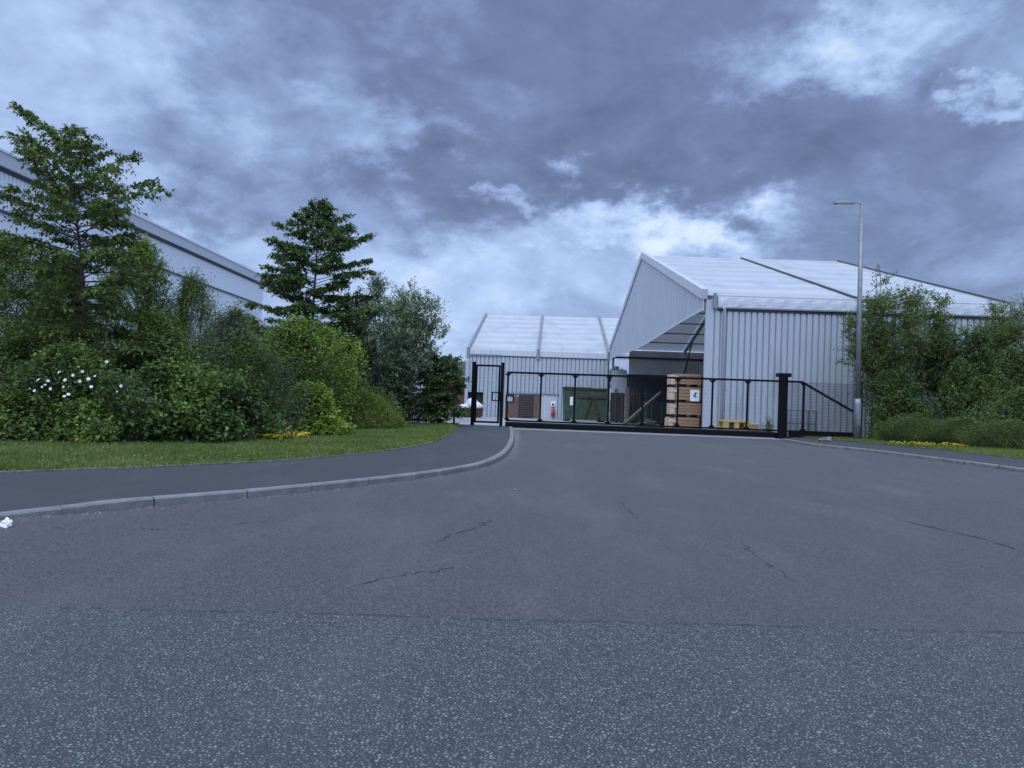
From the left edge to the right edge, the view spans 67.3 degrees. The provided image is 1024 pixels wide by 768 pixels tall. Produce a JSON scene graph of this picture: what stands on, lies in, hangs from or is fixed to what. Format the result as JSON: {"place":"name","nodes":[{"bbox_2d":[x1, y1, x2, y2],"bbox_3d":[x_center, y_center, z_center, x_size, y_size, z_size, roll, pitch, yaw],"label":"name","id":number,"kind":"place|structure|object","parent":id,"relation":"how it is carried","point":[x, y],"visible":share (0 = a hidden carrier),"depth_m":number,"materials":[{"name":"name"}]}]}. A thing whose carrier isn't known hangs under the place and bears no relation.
{"place":"outdoors","nodes":[
{"label":"outdoors","id":0,"kind":"place"},
{"bbox_2d":[0,422,458,471],"bbox_3d":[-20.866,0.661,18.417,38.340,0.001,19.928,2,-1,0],"label":"verge","id":1,"kind":"structure","parent":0,"point":[197,456],"depth_m":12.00,"materials":[{"name":"green plant"}]},
{"bbox_2d":[0,325,42,399],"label":"bush","id":2,"kind":"object","parent":1,"relation":"on","point":[14,347],"visible":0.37,"depth_m":14.93,"materials":[{"name":"green plant"}]},
{"bbox_2d":[0,229,70,348],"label":"bush","id":3,"kind":"object","parent":1,"relation":"on","point":[6,253],"visible":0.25,"depth_m":17.25,"materials":[{"name":"green plant"}]},
{"bbox_2d":[0,380,87,441],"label":"plant","id":4,"kind":"object","parent":1,"relation":"on","point":[12,411],"visible":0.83,"depth_m":13.57,"materials":[{"name":"green plant"}]},
{"bbox_2d":[0,244,117,365],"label":"bush","id":5,"kind":"object","parent":1,"relation":"on","point":[65,272],"visible":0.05,"depth_m":18.32,"materials":[{"name":"green plant"}]},
{"bbox_2d":[13,314,124,393],"bbox_3d":[-8.648,-0.165,15.487,2.559,2.513,2.559,2,-1,0],"label":"bush","id":6,"kind":"object","parent":1,"relation":"on","point":[71,337],"visible":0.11,"depth_m":15.22,"materials":[{"name":"green plant"}]},
{"bbox_2d":[28,384,137,444],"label":"plant","id":7,"kind":"object","parent":1,"relation":"on","point":[79,418],"visible":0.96,"depth_m":13.45,"materials":[{"name":"green plant"}]},
{"bbox_2d":[0,100,174,388],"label":"hornbeam tree","id":8,"kind":"object","parent":1,"relation":"on","point":[69,211],"visible":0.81,"depth_m":15.24,"materials":[{"name":"green plant"}]},
{"bbox_2d":[0,337,174,442],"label":"rose bush","id":9,"kind":"object","parent":1,"relation":"on","point":[78,371],"visible":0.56,"depth_m":13.98,"materials":[{"name":"green plant"}]},
{"bbox_2d":[80,372,153,441],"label":"plant","id":10,"kind":"object","parent":1,"relation":"on","point":[108,398],"visible":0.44,"depth_m":13.97,"materials":[{"name":"green plant"}]},
{"bbox_2d":[60,229,205,370],"bbox_3d":[-9.153,-1.314,19.027,4.074,4.909,3.138,2,-1,26],"label":"bush","id":11,"kind":"object","parent":1,"relation":"on","point":[146,302],"visible":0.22,"depth_m":18.51,"materials":[{"name":"green plant"}]},
{"bbox_2d":[89,355,254,442],"bbox_3d":[-7.048,0.299,14.949,3.577,1.840,2.449,2,-1,15],"label":"bush","id":12,"kind":"object","parent":1,"relation":"on","point":[175,384],"visible":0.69,"depth_m":14.70,"materials":[{"name":"green plant"}]},
{"bbox_2d":[113,303,234,392],"bbox_3d":[-7.320,-0.208,16.391,3.681,2.958,2.609,2,-1,0],"label":"bush","id":13,"kind":"object","parent":1,"relation":"on","point":[158,332],"visible":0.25,"depth_m":16.03,"materials":[{"name":"green plant"}]},
{"bbox_2d":[164,264,228,360],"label":"bush","id":14,"kind":"object","parent":1,"relation":"on","point":[192,290],"visible":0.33,"depth_m":18.85,"materials":[{"name":"green plant"}]},
{"bbox_2d":[163,393,246,442],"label":"plant","id":15,"kind":"object","parent":1,"relation":"on","point":[238,426],"visible":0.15,"depth_m":15.00,"materials":[{"name":"green plant"}]},
{"bbox_2d":[0,414,415,441],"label":"undergrowth","id":16,"kind":"object","parent":1,"relation":"on","point":[360,426],"visible":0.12,"depth_m":20.88,"materials":[{"name":"green plant"}]},
{"bbox_2d":[10,405,409,435],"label":"undergrowth","id":17,"kind":"object","parent":1,"relation":"on","point":[344,414],"visible":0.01,"depth_m":21.90,"materials":[{"name":"green plant"}]},
{"bbox_2d":[33,426,399,457],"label":"daisies","id":18,"kind":"object","parent":1,"relation":"on","point":[231,439],"visible":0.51,"depth_m":14.49,"materials":[{"name":"beige plant"}]},
{"bbox_2d":[183,365,301,439],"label":"bush","id":19,"kind":"object","parent":1,"relation":"on","point":[265,420],"visible":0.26,"depth_m":16.07,"materials":[{"name":"green plant"}]},
{"bbox_2d":[183,296,320,434],"bbox_3d":[-6.087,-0.377,17.252,2.490,3.169,2.855,1,-1,38],"label":"bush","id":20,"kind":"object","parent":1,"relation":"on","point":[237,341],"visible":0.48,"depth_m":17.04,"materials":[{"name":"green plant"}]},
{"bbox_2d":[202,304,321,398],"bbox_3d":[-7.370,-0.452,21.396,3.483,3.535,4.251,1,-1,41],"label":"bush","id":21,"kind":"object","parent":1,"relation":"on","point":[254,323],"visible":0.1,"depth_m":21.38,"materials":[{"name":"green plant"}]},
{"bbox_2d":[256,431,309,437],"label":"yellow flowers","id":22,"kind":"object","parent":1,"relation":"on","point":[298,434],"visible":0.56,"depth_m":16.17,"materials":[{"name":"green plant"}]},
{"bbox_2d":[236,197,385,394],"bbox_3d":[-6.674,-2.403,25.059,4.586,7.326,4.336,2,-1,-25],"label":"hornbeam tree","id":23,"kind":"object","parent":1,"relation":"on","point":[339,242],"visible":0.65,"depth_m":24.64,"materials":[{"name":"green plant"}]},
{"bbox_2d":[271,378,356,435],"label":"laurel bush","id":24,"kind":"object","parent":1,"relation":"on","point":[321,412],"visible":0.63,"depth_m":18.50,"materials":[{"name":"green plant"}]},
{"bbox_2d":[260,310,370,425],"bbox_3d":[-6.246,-0.328,21.303,4.713,3.441,2.737,2,-1,0],"label":"bush","id":25,"kind":"object","parent":1,"relation":"on","point":[291,333],"visible":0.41,"depth_m":20.95,"materials":[{"name":"green plant"}]},
{"bbox_2d":[282,353,406,418],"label":"bush","id":26,"kind":"object","parent":1,"relation":"on","point":[366,383],"visible":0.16,"depth_m":23.26,"materials":[{"name":"green plant"}]},
{"bbox_2d":[333,386,405,429],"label":"hedge bush","id":27,"kind":"object","parent":1,"relation":"on","point":[382,412],"visible":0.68,"depth_m":21.77,"materials":[{"name":"green plant"}]},
{"bbox_2d":[327,270,453,410],"bbox_3d":[-4.678,-1.259,26.550,3.883,5.222,4.452,3,-1,-44],"label":"willow tree","id":28,"kind":"object","parent":1,"relation":"on","point":[397,347],"visible":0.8,"depth_m":25.92,"materials":[{"name":"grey plant"}]},
{"bbox_2d":[371,387,441,423],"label":"bush","id":29,"kind":"object","parent":1,"relation":"on","point":[411,402],"visible":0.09,"depth_m":26.97,"materials":[{"name":"green plant"}]},
{"bbox_2d":[409,352,470,423],"bbox_3d":[-2.500,0.188,26.787,2.109,2.689,2.211,3,-1,-30],"label":"sapling tree","id":30,"kind":"object","parent":1,"relation":"on","point":[434,391],"visible":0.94,"depth_m":26.53,"materials":[{"name":"green plant"}]},
{"bbox_2d":[0,424,509,511],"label":"footpath","id":31,"kind":"structure","parent":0,"point":[463,444],"depth_m":9.66,"materials":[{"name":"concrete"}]},
{"bbox_2d":[0,429,1023,632],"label":"access road","id":32,"kind":"structure","parent":0,"point":[563,535],"depth_m":6.18,"materials":[{"name":"grey asphalt"}]},
{"bbox_2d":[0,517,12,527],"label":"crumpled paper","id":33,"kind":"object","parent":32,"relation":"on","point":[6,523],"visible":1,"depth_m":6.16,"materials":[{"name":"white paper"}]},
{"bbox_2d":[0,427,454,472],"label":"path edging","id":34,"kind":"object","parent":32,"relation":"on","point":[194,464],"visible":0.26,"depth_m":10.57,"materials":[{"name":"concrete"}]},
{"bbox_2d":[0,426,513,518],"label":"kerb","id":35,"kind":"structure","parent":32,"relation":"on","point":[112,504],"depth_m":8.20,"materials":[{"name":"concrete"}]},
{"bbox_2d":[10,429,523,520],"bbox_3d":[-1.895,1.364,15.662,5.550,0.010,24.073,2,-1,22],"label":"grit","id":36,"kind":"object","parent":32,"relation":"on","point":[515,434],"visible":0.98,"depth_m":9.80,"materials":[{"name":"grey gravel"}]},
{"bbox_2d":[356,567,452,588],"bbox_3d":[-0.702,1.248,5.008,0.132,0.001,0.854,1,-1,38],"label":"road crack","id":37,"kind":"object","parent":32,"relation":"on","point":[404,574],"visible":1,"depth_m":5.04,"materials":[{"name":"grey asphalt"}]},
{"bbox_2d":[435,518,493,542],"bbox_3d":[-0.391,1.286,6.797,0.096,0.001,1.415,2,-1,21],"label":"road crack","id":38,"kind":"object","parent":32,"relation":"on","point":[469,529],"visible":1,"depth_m":6.82,"materials":[{"name":"grey asphalt"}]},
{"bbox_2d":[470,362,504,425],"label":"pedestrian gate","id":39,"kind":"structure","parent":32,"relation":"on","point":[474,401],"depth_m":28.07,"materials":[{"name":"black metal"}]},
{"bbox_2d":[782,438,1023,472],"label":"kerb","id":40,"kind":"structure","parent":32,"relation":"on","point":[1001,467],"depth_m":18.93,"materials":[{"name":"concrete"}]},
{"bbox_2d":[896,519,1014,549],"bbox_3d":[4.366,1.463,7.489,0.162,0.001,1.906,2,-1,-8],"label":"road crack","id":41,"kind":"object","parent":32,"relation":"on","point":[959,533],"visible":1,"depth_m":7.47,"materials":[{"name":"grey asphalt"}]},
{"bbox_2d":[0,606,1023,767],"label":"road","id":42,"kind":"structure","parent":0,"point":[96,688],"depth_m":3.08,"materials":[{"name":"grey asphalt"}]},
{"bbox_2d":[61,607,1023,632],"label":"road joint","id":43,"kind":"object","parent":42,"relation":"on","point":[515,619],"visible":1,"depth_m":4.09,"materials":[{"name":"grey asphalt"}]},
{"bbox_2d":[0,0,1023,399],"label":"sky","id":44,"kind":"structure","parent":0,"point":[506,157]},
{"bbox_2d":[407,407,813,438],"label":"yard","id":45,"kind":"structure","parent":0,"point":[495,419],"depth_m":51.48,"materials":[{"name":"concrete"}]},
{"bbox_2d":[321,355,470,422],"bbox_3d":[-4.374,0.198,28.448,5.701,2.552,0.074,2,-1,3],"label":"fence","id":46,"kind":"object","parent":45,"relation":"on","point":[456,395],"visible":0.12,"depth_m":28.30,"materials":[{"name":"black metal"}]},
{"bbox_2d":[397,406,436,422],"bbox_3d":[-3.813,1.131,28.884,2.015,0.740,0.050,2,-1,0],"label":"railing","id":47,"kind":"object","parent":45,"relation":"on","point":[416,415],"visible":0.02,"depth_m":28.87,"materials":[{"name":"grey metal"}]},
{"bbox_2d":[424,361,465,403],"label":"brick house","id":48,"kind":"structure","parent":45,"relation":"on","point":[460,397],"depth_m":92.00,"materials":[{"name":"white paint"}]},
{"bbox_2d":[463,408,483,417],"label":"open skip","id":49,"kind":"object","parent":45,"relation":"on","point":[478,413],"visible":0.39,"depth_m":59.92,"materials":[{"name":"metal"}]},
{"bbox_2d":[476,402,483,407],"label":"sack","id":50,"kind":"object","parent":49,"relation":"in","point":[479,405],"visible":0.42,"depth_m":60.16,"materials":[{"name":"white plastic"}]},
{"bbox_2d":[464,313,640,420],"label":"storage tent","id":51,"kind":"object","parent":45,"relation":"on","point":[550,344],"visible":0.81,"depth_m":67.83,"materials":[{"name":"metal"}]},
{"bbox_2d":[468,392,482,415],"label":"doorway","id":52,"kind":"structure","parent":51,"relation":"in","point":[479,399],"depth_m":68.40,"materials":[{"name":"paint"}]},
{"bbox_2d":[518,395,533,417],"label":"door","id":53,"kind":"structure","parent":51,"relation":"in","point":[527,398],"depth_m":67.48,"materials":[{"name":"paint"}]},
{"bbox_2d":[551,401,555,416],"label":"extinguisher point","id":54,"kind":"structure","parent":51,"relation":"attached to","point":[553,409],"depth_m":67.16,"materials":[{"name":"red paint"}]},
{"bbox_2d":[563,387,607,421],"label":"waste skip","id":55,"kind":"object","parent":45,"relation":"on","point":[566,410],"visible":0.83,"depth_m":57.96,"materials":[{"name":"green paint"}]},
{"bbox_2d":[610,392,624,422],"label":"machine cabinet","id":56,"kind":"object","parent":45,"relation":"on","point":[617,406],"visible":0.91,"depth_m":55.99,"materials":[{"name":"metal"}]},
{"bbox_2d":[625,388,628,420],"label":"timber post","id":57,"kind":"object","parent":45,"relation":"on","point":[626,402],"visible":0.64,"depth_m":46.90,"materials":[{"name":"wood"}]},
{"bbox_2d":[623,391,661,423],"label":"timber beam","id":58,"kind":"structure","parent":45,"relation":"on","point":[646,405],"depth_m":45.20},
{"bbox_2d":[636,419,658,426],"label":"plank stack","id":59,"kind":"object","parent":45,"relation":"on","point":[647,421],"visible":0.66,"depth_m":40.04,"materials":[{"name":"wood"}]},
{"bbox_2d":[665,416,698,428],"bbox_3d":[7.064,1.683,32.235,1.311,0.605,1.195,2,-1,0],"label":"timber crate","id":60,"kind":"object","parent":45,"relation":"on","point":[687,422],"visible":0.43,"depth_m":31.68,"materials":[{"name":"brown wood"}]},
{"bbox_2d":[666,402,700,416],"bbox_3d":[7.144,1.060,32.244,1.309,0.567,1.195,2,-1,0],"label":"timber crate","id":61,"kind":"object","parent":60,"relation":"on","point":[689,409],"visible":0.94,"depth_m":31.69,"materials":[{"name":"brown wood"}]},
{"bbox_2d":[667,387,700,401],"bbox_3d":[7.133,0.435,32.246,1.324,0.605,1.209,2,-1,0],"label":"timber crate","id":62,"kind":"object","parent":61,"relation":"on","point":[687,391],"visible":0.94,"depth_m":31.70,"materials":[{"name":"brown wood"}]},
{"bbox_2d":[667,373,701,386],"bbox_3d":[7.160,-0.160,32.262,1.309,0.510,1.195,2,-1,0],"label":"timber crate","id":63,"kind":"object","parent":62,"relation":"on","point":[693,383],"visible":0.87,"depth_m":31.71,"materials":[{"name":"brown wood"}]},
{"bbox_2d":[717,419,750,430],"bbox_3d":[8.566,1.672,29.698,1.061,0.549,0.830,2,-1,0],"label":"yellow pallet","id":64,"kind":"object","parent":45,"relation":"on","point":[739,423],"visible":0.6,"depth_m":29.31,"materials":[{"name":"yellow wood"}]},
{"bbox_2d":[749,423,759,430],"bbox_3d":[9.209,1.742,29.407,0.358,0.445,0.480,2,-1,0],"label":"brown box","id":65,"kind":"object","parent":45,"relation":"on","point":[753,426],"visible":0.41,"depth_m":29.18,"materials":[{"name":"brown cardboard"}]},
{"bbox_2d":[760,416,775,431],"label":"weed","id":66,"kind":"object","parent":45,"relation":"on","point":[769,425],"visible":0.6,"depth_m":28.97,"materials":[{"name":"green plant"}]},
{"bbox_2d":[787,410,816,433],"bbox_3d":[11.138,1.536,29.986,1.196,1.034,0.850,2,-1,0],"label":"wire stillage","id":67,"kind":"object","parent":45,"relation":"on","point":[807,424],"visible":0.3,"depth_m":29.57,"materials":[{"name":"metal"}]},
{"bbox_2d":[609,252,1014,436],"bbox_3d":[14.239,-2.409,48.373,13.262,11.463,35.575,2,-1,0],"label":"storage tent","id":68,"kind":"object","parent":45,"relation":"on","point":[766,319],"visible":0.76,"depth_m":31.02,"materials":[{"name":"metal"}]},
{"bbox_2d":[629,393,641,422],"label":"covered pallet","id":69,"kind":"object","parent":68,"relation":"on","point":[636,405],"visible":0.59,"depth_m":56.99,"materials":[{"name":"paint"}]},
{"bbox_2d":[644,386,663,401],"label":"storage rack","id":70,"kind":"object","parent":68,"relation":"in","point":[645,396],"visible":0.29,"depth_m":60.96,"materials":[{"name":"grey metal"}]},
{"bbox_2d":[643,402,666,424],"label":"metal bin","id":71,"kind":"object","parent":68,"relation":"on","point":[657,412],"visible":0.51,"depth_m":49.98,"materials":[{"name":"grey metal"}]},
{"bbox_2d":[787,382,943,436],"bbox_3d":[13.000,0.988,28.195,5.979,2.182,0.072,2,-1,-2],"label":"fence","id":72,"kind":"object","parent":45,"relation":"on","point":[828,408],"visible":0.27,"depth_m":28.15,"materials":[{"name":"black metal"}]},
{"bbox_2d":[822,437,831,440],"bbox_3d":[10.198,1.778,24.869,0.299,0.159,0.299,2,-1,0],"label":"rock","id":73,"kind":"object","parent":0,"point":[828,439],"visible":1,"depth_m":24.76,"materials":[{"name":"stone"}]},
{"bbox_2d":[785,437,1023,467],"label":"footpath","id":74,"kind":"structure","parent":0,"point":[1006,461],"depth_m":20.41,"materials":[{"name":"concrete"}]},
{"bbox_2d":[787,434,1023,458],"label":"verge","id":75,"kind":"structure","parent":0,"point":[920,447],"depth_m":22.73,"materials":[{"name":"green plant"}]},
{"bbox_2d":[833,201,863,438],"bbox_3d":[11.362,-2.143,26.041,1.131,8.118,0.300,2,-1,0],"label":"street lamp","id":76,"kind":"object","parent":75,"relation":"on","point":[857,419],"visible":0.88,"depth_m":25.98,"materials":[{"name":"metal"}]},
{"bbox_2d":[849,363,934,439],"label":"bush","id":77,"kind":"object","parent":75,"relation":"on","point":[898,386],"visible":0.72,"depth_m":26.60,"materials":[{"name":"green plant"}]},
{"bbox_2d":[832,264,965,418],"bbox_3d":[14.049,-1.218,28.023,4.391,6.494,4.190,1,-1,39],"label":"bush","id":78,"kind":"object","parent":75,"relation":"on","point":[882,356],"visible":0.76,"depth_m":27.35,"materials":[{"name":"green plant"}]},
{"bbox_2d":[872,412,953,442],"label":"hedge bush","id":79,"kind":"object","parent":75,"relation":"on","point":[888,431],"visible":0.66,"depth_m":25.11,"materials":[{"name":"green plant"}]},
{"bbox_2d":[890,441,966,445],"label":"yellow flowers","id":80,"kind":"object","parent":75,"relation":"on","point":[935,443],"visible":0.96,"depth_m":23.17,"materials":[{"name":"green plant"}]},
{"bbox_2d":[907,414,991,445],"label":"hedge bush","id":81,"kind":"object","parent":75,"relation":"on","point":[935,431],"visible":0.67,"depth_m":24.23,"materials":[{"name":"green plant"}]},
{"bbox_2d":[914,357,1012,436],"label":"bush","id":82,"kind":"object","parent":75,"relation":"on","point":[952,382],"visible":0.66,"depth_m":25.80,"materials":[{"name":"green plant"}]},
{"bbox_2d":[913,319,1023,417],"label":"bush","id":83,"kind":"object","parent":75,"relation":"on","point":[974,353],"visible":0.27,"depth_m":26.36,"materials":[{"name":"green plant"}]},
{"bbox_2d":[952,416,1023,449],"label":"hedge bush","id":84,"kind":"object","parent":75,"relation":"on","point":[975,437],"visible":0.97,"depth_m":22.96,"materials":[{"name":"green plant"}]},
{"bbox_2d":[953,386,1023,448],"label":"bush","id":85,"kind":"object","parent":75,"relation":"on","point":[1013,405],"visible":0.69,"depth_m":23.76,"materials":[{"name":"green plant"}]},
{"bbox_2d":[956,292,1023,388],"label":"bush","id":86,"kind":"object","parent":75,"relation":"on","point":[1017,329],"visible":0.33,"depth_m":27.11,"materials":[{"name":"green plant"}]},
{"bbox_2d":[959,340,1023,435],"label":"bush","id":87,"kind":"object","parent":75,"relation":"on","point":[1006,380],"visible":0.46,"depth_m":25.29,"materials":[{"name":"green plant"}]},
{"bbox_3d":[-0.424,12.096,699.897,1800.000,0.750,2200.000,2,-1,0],"label":"ground","id":88,"kind":"structure","parent":0,"visible":0},
{"bbox_2d":[0,148,263,361],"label":"warehouse","id":89,"kind":"structure","parent":88,"relation":"on","point":[230,280],"depth_m":57.44,"materials":[{"name":"grey metal"}]},
{"bbox_2d":[609,366,626,387],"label":"background tree","id":90,"kind":"object","parent":88,"relation":"on","point":[615,368],"visible":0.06,"depth_m":111.83,"materials":[{"name":"green plant"}]},
{"bbox_2d":[513,428,781,439],"bbox_3d":[4.537,1.794,27.566,10.068,0.058,1.050,2,-1,5],"label":"gate foundation strip","id":91,"kind":"object","parent":88,"relation":"on","point":[645,433],"visible":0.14,"depth_m":27.44,"materials":[{"name":"concrete"}]},
{"bbox_2d":[504,371,852,437],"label":"sliding gate","id":92,"kind":"structure","parent":91,"relation":"on","point":[677,428],"depth_m":27.46,"materials":[{"name":"black metal"}]},
{"bbox_2d":[506,394,513,402],"bbox_3d":[-0.074,0.524,27.925,0.300,0.300,0.100,2,-1,5],"label":"lock plate","id":93,"kind":"object","parent":92,"relation":"attached to","point":[509,398],"visible":1,"depth_m":27.89,"materials":[{"name":"silver metal"}]},
{"bbox_2d":[774,373,791,438],"bbox_3d":[9.591,0.782,27.202,0.455,2.325,0.520,2,-1,5],"label":"gate post","id":94,"kind":"object","parent":91,"relation":"on","point":[782,406],"visible":0.84,"depth_m":26.98,"materials":[{"name":"black metal"}]}
]}

